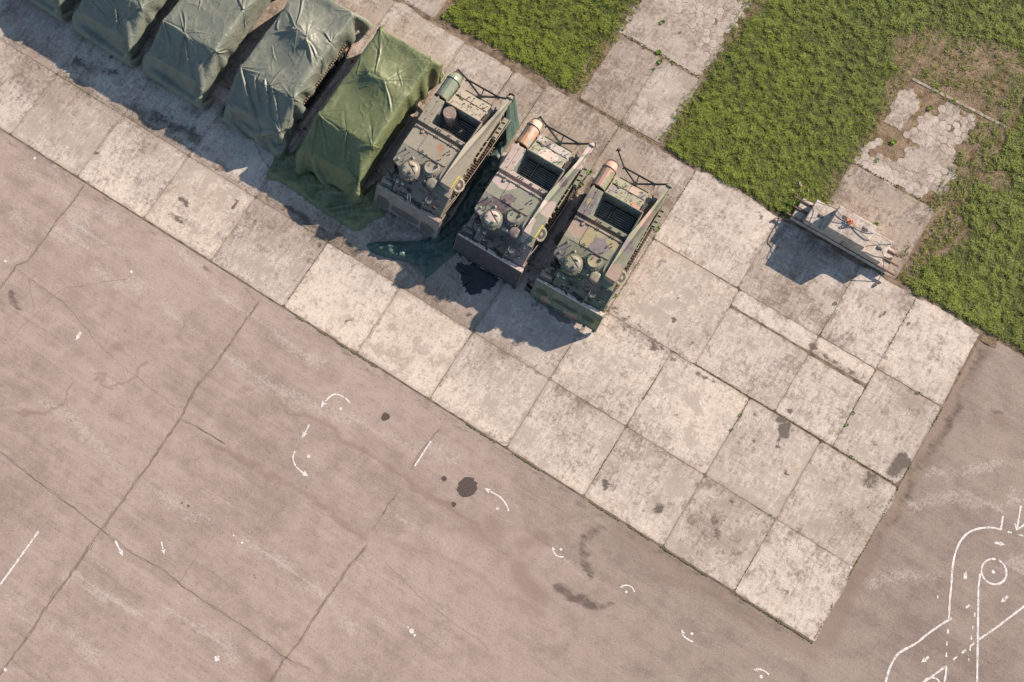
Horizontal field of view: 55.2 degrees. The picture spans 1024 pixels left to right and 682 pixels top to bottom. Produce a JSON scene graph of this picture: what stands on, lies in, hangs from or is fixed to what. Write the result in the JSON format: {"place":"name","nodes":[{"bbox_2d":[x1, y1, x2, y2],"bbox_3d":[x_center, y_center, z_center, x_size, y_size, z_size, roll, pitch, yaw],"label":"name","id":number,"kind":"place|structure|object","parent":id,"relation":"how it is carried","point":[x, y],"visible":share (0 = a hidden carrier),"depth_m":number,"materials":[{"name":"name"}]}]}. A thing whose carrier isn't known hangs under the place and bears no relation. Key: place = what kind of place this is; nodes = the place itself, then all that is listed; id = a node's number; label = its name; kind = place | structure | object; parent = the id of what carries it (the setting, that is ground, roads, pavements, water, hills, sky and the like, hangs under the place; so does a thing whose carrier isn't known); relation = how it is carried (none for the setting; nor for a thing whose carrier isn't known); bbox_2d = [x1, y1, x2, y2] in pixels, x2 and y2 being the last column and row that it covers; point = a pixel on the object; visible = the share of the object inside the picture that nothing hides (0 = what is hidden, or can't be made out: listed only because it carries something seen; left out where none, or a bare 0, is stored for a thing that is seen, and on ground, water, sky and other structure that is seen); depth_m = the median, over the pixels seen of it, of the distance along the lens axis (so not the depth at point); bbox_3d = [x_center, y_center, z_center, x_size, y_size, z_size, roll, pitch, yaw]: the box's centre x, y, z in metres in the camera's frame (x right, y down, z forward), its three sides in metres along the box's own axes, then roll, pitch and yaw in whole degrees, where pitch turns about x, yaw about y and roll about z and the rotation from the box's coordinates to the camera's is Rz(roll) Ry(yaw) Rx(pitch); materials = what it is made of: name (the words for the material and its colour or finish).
{"place":"outdoors","nodes":[
{"label":"outdoors","id":0,"kind":"place"},
{"bbox_2d":[0,129,1023,681],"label":"asphalt","id":1,"kind":"structure","parent":0,"point":[86,421],"depth_m":39.36,"materials":[{"name":"asphalt"}]},
{"bbox_2d":[0,531,38,585],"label":"road marking","id":2,"kind":"object","parent":1,"relation":"on","point":[17,560],"visible":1,"depth_m":39.35,"materials":[{"name":"white paint"}]},
{"bbox_2d":[115,541,122,555],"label":"road marking","id":3,"kind":"object","parent":1,"relation":"on","point":[121,552],"visible":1,"depth_m":39.37,"materials":[{"name":"white paint"}]},
{"bbox_2d":[0,186,439,681],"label":"asphalt crack","id":4,"kind":"object","parent":1,"relation":"on","point":[150,463],"visible":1,"depth_m":39.67,"materials":[{"name":"black asphalt"}]},
{"bbox_2d":[292,451,309,475],"bbox_3d":[-8.610,4.993,39.920,0.722,0.002,1.004,2,79,1],"label":"road marking","id":5,"kind":"object","parent":1,"relation":"on","point":[304,472],"visible":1,"depth_m":39.90,"materials":[{"name":"white paint"}]},
{"bbox_2d":[321,393,349,409],"bbox_3d":[-7.240,2.490,40.387,1.172,0.002,0.672,8,79,2],"label":"road marking","id":6,"kind":"object","parent":1,"relation":"on","point":[323,404],"visible":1,"depth_m":40.40,"materials":[{"name":"white paint"}]},
{"bbox_2d":[381,412,389,420],"bbox_3d":[-5.194,3.119,40.236,0.340,0.001,0.346,32,81,7],"label":"oil stain","id":7,"kind":"object","parent":1,"relation":"on","point":[385,416],"visible":1,"depth_m":40.24,"materials":[{"name":"liquid"}]},
{"bbox_2d":[414,441,431,465],"bbox_3d":[-3.636,4.588,39.925,0.082,0.001,1.210,32,81,7],"label":"road marking","id":8,"kind":"object","parent":1,"relation":"on","point":[422,453],"visible":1,"depth_m":39.92,"materials":[{"name":"white paint"}]},
{"bbox_2d":[457,477,477,496],"bbox_3d":[-1.812,5.905,39.641,0.784,0.001,0.898,32,81,7],"label":"oil stain","id":9,"kind":"object","parent":1,"relation":"on","point":[467,487],"visible":1,"depth_m":39.64,"materials":[{"name":"liquid"}]},
{"bbox_2d":[0,0,983,641],"bbox_3d":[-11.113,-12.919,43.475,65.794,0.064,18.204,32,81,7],"label":"concrete apron","id":10,"kind":"object","parent":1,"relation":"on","point":[688,414],"visible":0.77,"depth_m":40.93,"materials":[{"name":"beige concrete"}]},
{"bbox_2d":[27,0,73,21],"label":"tarpaulin","id":11,"kind":"object","parent":10,"relation":"on","point":[57,9],"visible":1,"depth_m":43.47,"materials":[{"name":"green fabric"}]},
{"bbox_2d":[72,0,170,66],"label":"tarpaulin","id":12,"kind":"object","parent":10,"relation":"on","point":[119,29],"visible":1,"depth_m":42.52,"materials":[{"name":"grey fabric"}]},
{"bbox_2d":[142,0,270,109],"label":"tarpaulin","id":13,"kind":"object","parent":10,"relation":"on","point":[192,49],"visible":1,"depth_m":41.82,"materials":[{"name":"grey fabric"}]},
{"bbox_2d":[293,43,352,125],"bbox_3d":[-9.526,-11.812,42.264,2.900,1.830,5.220,32,81,7],"label":"tracked vehicle","id":14,"kind":"object","parent":10,"relation":"on","point":[329,74],"visible":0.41,"depth_m":42.78,"materials":[{"name":"green paint"}]},
{"bbox_2d":[218,0,372,157],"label":"tarpaulin","id":15,"kind":"object","parent":14,"relation":"on","point":[283,67],"visible":1,"depth_m":41.41,"materials":[{"name":"grey fabric"}]},
{"bbox_2d":[266,26,444,230],"bbox_3d":[-6.308,-9.304,41.516,5.561,2.268,8.180,32,81,7],"label":"tarpaulin","id":16,"kind":"object","parent":10,"relation":"on","point":[328,164],"visible":0.99,"depth_m":41.13,"materials":[{"name":"green fabric"}]},
{"bbox_2d":[366,93,518,278],"bbox_3d":[-2.086,-6.224,41.179,2.998,1.580,8.813,44,83,8],"label":"tarpaulin","id":17,"kind":"object","parent":10,"relation":"on","point":[428,256],"visible":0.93,"depth_m":41.56,"materials":[{"name":"green fabric"}]},
{"bbox_2d":[374,69,512,239],"bbox_3d":[-2.804,-8.048,41.314,3.301,2.055,6.810,32,81,7],"label":"engineer vehicle","id":18,"kind":"object","parent":10,"relation":"on","point":[432,172],"visible":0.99,"depth_m":40.74,"materials":[{"name":"green paint"}]},
{"bbox_2d":[443,106,456,126],"bbox_3d":[-2.581,-9.385,41.116,0.550,1.000,0.550,32,81,7],"label":"metal drum","id":19,"kind":"object","parent":18,"relation":"in","point":[450,116],"visible":1,"depth_m":40.66,"materials":[{"name":"metal"}]},
{"bbox_2d":[455,262,498,294],"bbox_3d":[-1.424,-2.774,41.316,1.694,0.001,1.571,-17,79,-2],"label":"wet patch","id":20,"kind":"object","parent":10,"relation":"on","point":[475,279],"visible":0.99,"depth_m":41.29,"materials":[{"name":"liquid"}]},
{"bbox_2d":[61,0,942,643],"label":"joint moss","id":21,"kind":"object","parent":10,"relation":"on","point":[661,370],"visible":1,"depth_m":40.27,"materials":[{"name":"green plant"}]},
{"bbox_2d":[453,116,596,288],"bbox_3d":[0.620,-6.014,40.866,3.301,2.055,6.924,32,81,7],"label":"engineer vehicle","id":22,"kind":"object","parent":10,"relation":"on","point":[522,203],"visible":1,"depth_m":40.29,"materials":[{"name":"metal"}]},
{"bbox_2d":[254,95,798,551],"bbox_3d":[1.871,-3.285,41.367,28.757,0.001,10.101,32,81,7],"label":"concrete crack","id":23,"kind":"object","parent":10,"relation":"on","point":[482,95],"visible":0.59,"depth_m":42.45,"materials":[{"name":"black concrete"}]},
{"bbox_2d":[524,283,570,323],"bbox_3d":[1.513,-1.565,41.037,2.499,0.001,0.628,40,82,8],"label":"wet patch","id":24,"kind":"object","parent":10,"relation":"on","point":[558,316],"visible":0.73,"depth_m":40.95,"materials":[{"name":"grey liquid"}]},
{"bbox_2d":[530,148,671,332],"bbox_3d":[3.895,-4.324,40.487,3.301,2.055,7.232,30,81,6],"label":"engineer vehicle","id":25,"kind":"object","parent":10,"relation":"on","point":[614,223],"visible":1,"depth_m":39.87,"materials":[{"name":"metal"}]},
{"bbox_2d":[790,209,889,272],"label":"concrete block","id":26,"kind":"structure","parent":10,"relation":"on","point":[798,214],"depth_m":41.21,"materials":[{"name":"grey concrete"}]},
{"bbox_2d":[786,212,894,275],"bbox_3d":[13.760,-4.078,41.069,5.140,0.048,0.090,32,81,7],"label":"steel rail","id":27,"kind":"object","parent":26,"relation":"on","point":[879,266],"visible":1,"depth_m":41.03,"materials":[{"name":"grey metal"}]},
{"bbox_2d":[803,200,841,243],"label":"concrete block","id":28,"kind":"structure","parent":27,"relation":"on","point":[817,214],"depth_m":40.89,"materials":[{"name":"concrete"}]},
{"bbox_2d":[824,206,876,250],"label":"concrete block","id":29,"kind":"structure","parent":28,"relation":"on","point":[847,233],"depth_m":40.26,"materials":[{"name":"concrete"}]},
{"bbox_2d":[777,218,846,222],"bbox_3d":[12.506,-5.022,40.885,2.564,1.210,0.162,10,79,3],"label":"steel cable","id":30,"kind":"object","parent":29,"relation":"on","point":[805,218],"visible":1,"depth_m":40.83,"materials":[{"name":"grey metal"}]},
{"bbox_2d":[846,218,854,226],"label":"lifting rings","id":31,"kind":"object","parent":29,"relation":"on","point":[851,221],"visible":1,"depth_m":40.18,"materials":[{"name":"metal"}]},
{"bbox_2d":[799,198,846,220],"bbox_3d":[13.014,-5.530,40.828,2.126,0.963,0.204,37,82,7],"label":"steel cable","id":32,"kind":"object","parent":31,"relation":"hanging from","point":[826,205],"visible":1,"depth_m":40.70,"materials":[{"name":"grey metal"}]},
{"bbox_2d":[854,227,883,280],"bbox_3d":[14.889,-3.764,40.602,0.578,1.235,2.397,-33,80,-5],"label":"steel cable","id":33,"kind":"object","parent":31,"relation":"hanging from","point":[881,250],"visible":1,"depth_m":40.38,"materials":[{"name":"grey metal"}]},
{"bbox_2d":[855,226,896,253],"bbox_3d":[15.106,-4.239,40.553,2.282,0.945,0.235,26,80,6],"label":"steel cable","id":34,"kind":"object","parent":31,"relation":"hanging from","point":[879,235],"visible":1,"depth_m":40.28,"materials":[{"name":"grey metal"}]},
{"bbox_2d":[841,232,891,264],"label":"concrete block","id":35,"kind":"structure","parent":27,"relation":"on","point":[871,251],"depth_m":40.60,"materials":[{"name":"concrete"}]},
{"bbox_2d":[792,205,898,266],"bbox_3d":[13.988,-4.425,41.133,5.010,0.048,0.090,32,81,7],"label":"steel rail","id":36,"kind":"object","parent":26,"relation":"on","point":[886,259],"visible":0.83,"depth_m":40.93,"materials":[{"name":"metal"}]},
{"bbox_2d":[798,198,895,260],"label":"concrete block","id":37,"kind":"structure","parent":10,"relation":"on","point":[807,208],"depth_m":41.41,"materials":[{"name":"grey concrete"}]},
{"bbox_2d":[794,196,898,256],"bbox_3d":[14.069,-4.827,41.211,4.970,0.048,0.090,32,81,7],"label":"steel rail","id":38,"kind":"object","parent":37,"relation":"on","point":[810,205],"visible":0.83,"depth_m":41.40,"materials":[{"name":"metal"}]},
{"bbox_2d":[485,488,508,510],"bbox_3d":[-0.595,6.377,39.529,0.483,0.002,1.284,-29,80,-5],"label":"road marking","id":39,"kind":"object","parent":1,"relation":"on","point":[487,490],"visible":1,"depth_m":39.54,"materials":[{"name":"white paint"}]},
{"bbox_2d":[0,185,999,681],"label":"asphalt seam","id":40,"kind":"object","parent":1,"relation":"on","point":[156,455],"visible":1,"depth_m":39.53,"materials":[{"name":"black asphalt"}]},
{"bbox_2d":[552,546,563,557],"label":"road marking","id":41,"kind":"object","parent":1,"relation":"on","point":[553,549],"visible":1,"depth_m":39.10,"materials":[{"name":"white paint"}]},
{"bbox_2d":[681,629,692,641],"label":"road marking","id":42,"kind":"object","parent":1,"relation":"on","point":[682,631],"visible":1,"depth_m":38.41,"materials":[{"name":"white paint"}]},
{"bbox_2d":[753,668,768,677],"bbox_3d":[9.671,12.907,38.102,0.618,0.002,0.353,32,81,7],"label":"road marking","id":43,"kind":"object","parent":1,"relation":"on","point":[761,670],"visible":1,"depth_m":38.11,"materials":[{"name":"white paint"}]},
{"bbox_2d":[885,617,951,681],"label":"road marking","id":44,"kind":"object","parent":1,"relation":"on","point":[914,644],"visible":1,"depth_m":38.21,"materials":[{"name":"white paint"}]},
{"bbox_2d":[923,665,946,681],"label":"road marking","id":45,"kind":"object","parent":1,"relation":"on","point":[933,675],"visible":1,"depth_m":37.98,"materials":[{"name":"white paint"}]},
{"bbox_2d":[968,612,975,660],"bbox_3d":[17.943,11.539,38.245,0.082,0.001,1.874,13,79,3],"label":"road marking","id":46,"kind":"object","parent":1,"relation":"on","point":[971,635],"visible":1,"depth_m":38.23,"materials":[{"name":"white paint"}]},
{"bbox_2d":[948,516,1003,618],"bbox_3d":[18.010,8.719,38.794,1.236,0.001,4.711,32,81,7],"label":"road marking","id":47,"kind":"object","parent":1,"relation":"on","point":[959,543],"visible":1,"depth_m":38.89,"materials":[{"name":"white paint"}]},
{"bbox_2d":[976,573,980,681],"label":"road marking","id":48,"kind":"object","parent":1,"relation":"on","point":[977,652],"visible":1,"depth_m":38.30,"materials":[{"name":"white paint"}]},
{"bbox_2d":[981,558,1007,584],"bbox_3d":[19.040,9.107,38.703,1.053,0.002,1.048,32,81,7],"label":"road marking","id":49,"kind":"object","parent":1,"relation":"on","point":[1002,581],"visible":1,"depth_m":38.70,"materials":[{"name":"white paint"}]},
{"bbox_2d":[978,605,1023,639],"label":"road marking","id":50,"kind":"object","parent":1,"relation":"on","point":[1006,619],"visible":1,"depth_m":38.33,"materials":[{"name":"white paint"}]},
{"bbox_2d":[1014,506,1023,529],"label":"road marking","id":51,"kind":"object","parent":1,"relation":"on","point":[1017,527],"visible":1,"depth_m":39.05,"materials":[{"name":"white paint"}]},
{"bbox_2d":[618,0,750,76],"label":"hexagonal paving","id":52,"kind":"structure","parent":0,"point":[709,8],"depth_m":43.42,"materials":[{"name":"concrete"}]},
{"bbox_2d":[621,0,707,75],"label":"mortar skin","id":53,"kind":"object","parent":52,"relation":"on","point":[647,28],"visible":1,"depth_m":43.31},
{"bbox_2d":[437,0,1023,356],"bbox_3d":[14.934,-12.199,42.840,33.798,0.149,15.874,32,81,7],"label":"grass","id":54,"kind":"structure","parent":0,"point":[1003,202],"depth_m":42.60,"materials":[{"name":"green plant"}]},
{"bbox_2d":[537,15,806,142],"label":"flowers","id":55,"kind":"object","parent":54,"relation":"on","point":[746,83],"visible":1,"depth_m":42.95,"materials":[{"name":"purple plant"}]},
{"bbox_2d":[882,88,919,130],"bbox_3d":[17.002,-10.100,42.480,1.100,0.001,2.050,32,81,7],"label":"mortar skin","id":56,"kind":"object","parent":54,"relation":"on","point":[905,107],"visible":1,"depth_m":42.47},
{"bbox_2d":[853,102,975,197],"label":"hexagonal paving","id":57,"kind":"structure","parent":0,"point":[934,139],"depth_m":42.13,"materials":[{"name":"concrete"}]},
{"bbox_2d":[863,164,924,197],"bbox_3d":[16.341,-6.910,41.867,2.850,0.001,0.650,32,81,7],"label":"mortar skin","id":58,"kind":"object","parent":57,"relation":"on","point":[885,173],"visible":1,"depth_m":41.87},
{"bbox_2d":[900,146,942,171],"bbox_3d":[17.463,-7.793,42.018,1.811,0.001,1.091,-16,79,-2],"label":"mortar skin","id":59,"kind":"object","parent":57,"relation":"on","point":[917,159],"visible":1,"depth_m":42.01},
{"label":"ground","id":60,"kind":"structure","parent":0,"visible":0},
{"bbox_2d":[912,78,1006,127],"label":"path kerb","id":61,"kind":"structure","parent":60,"relation":"on","point":[955,100],"depth_m":42.48,"materials":[{"name":"concrete"}]}
]}

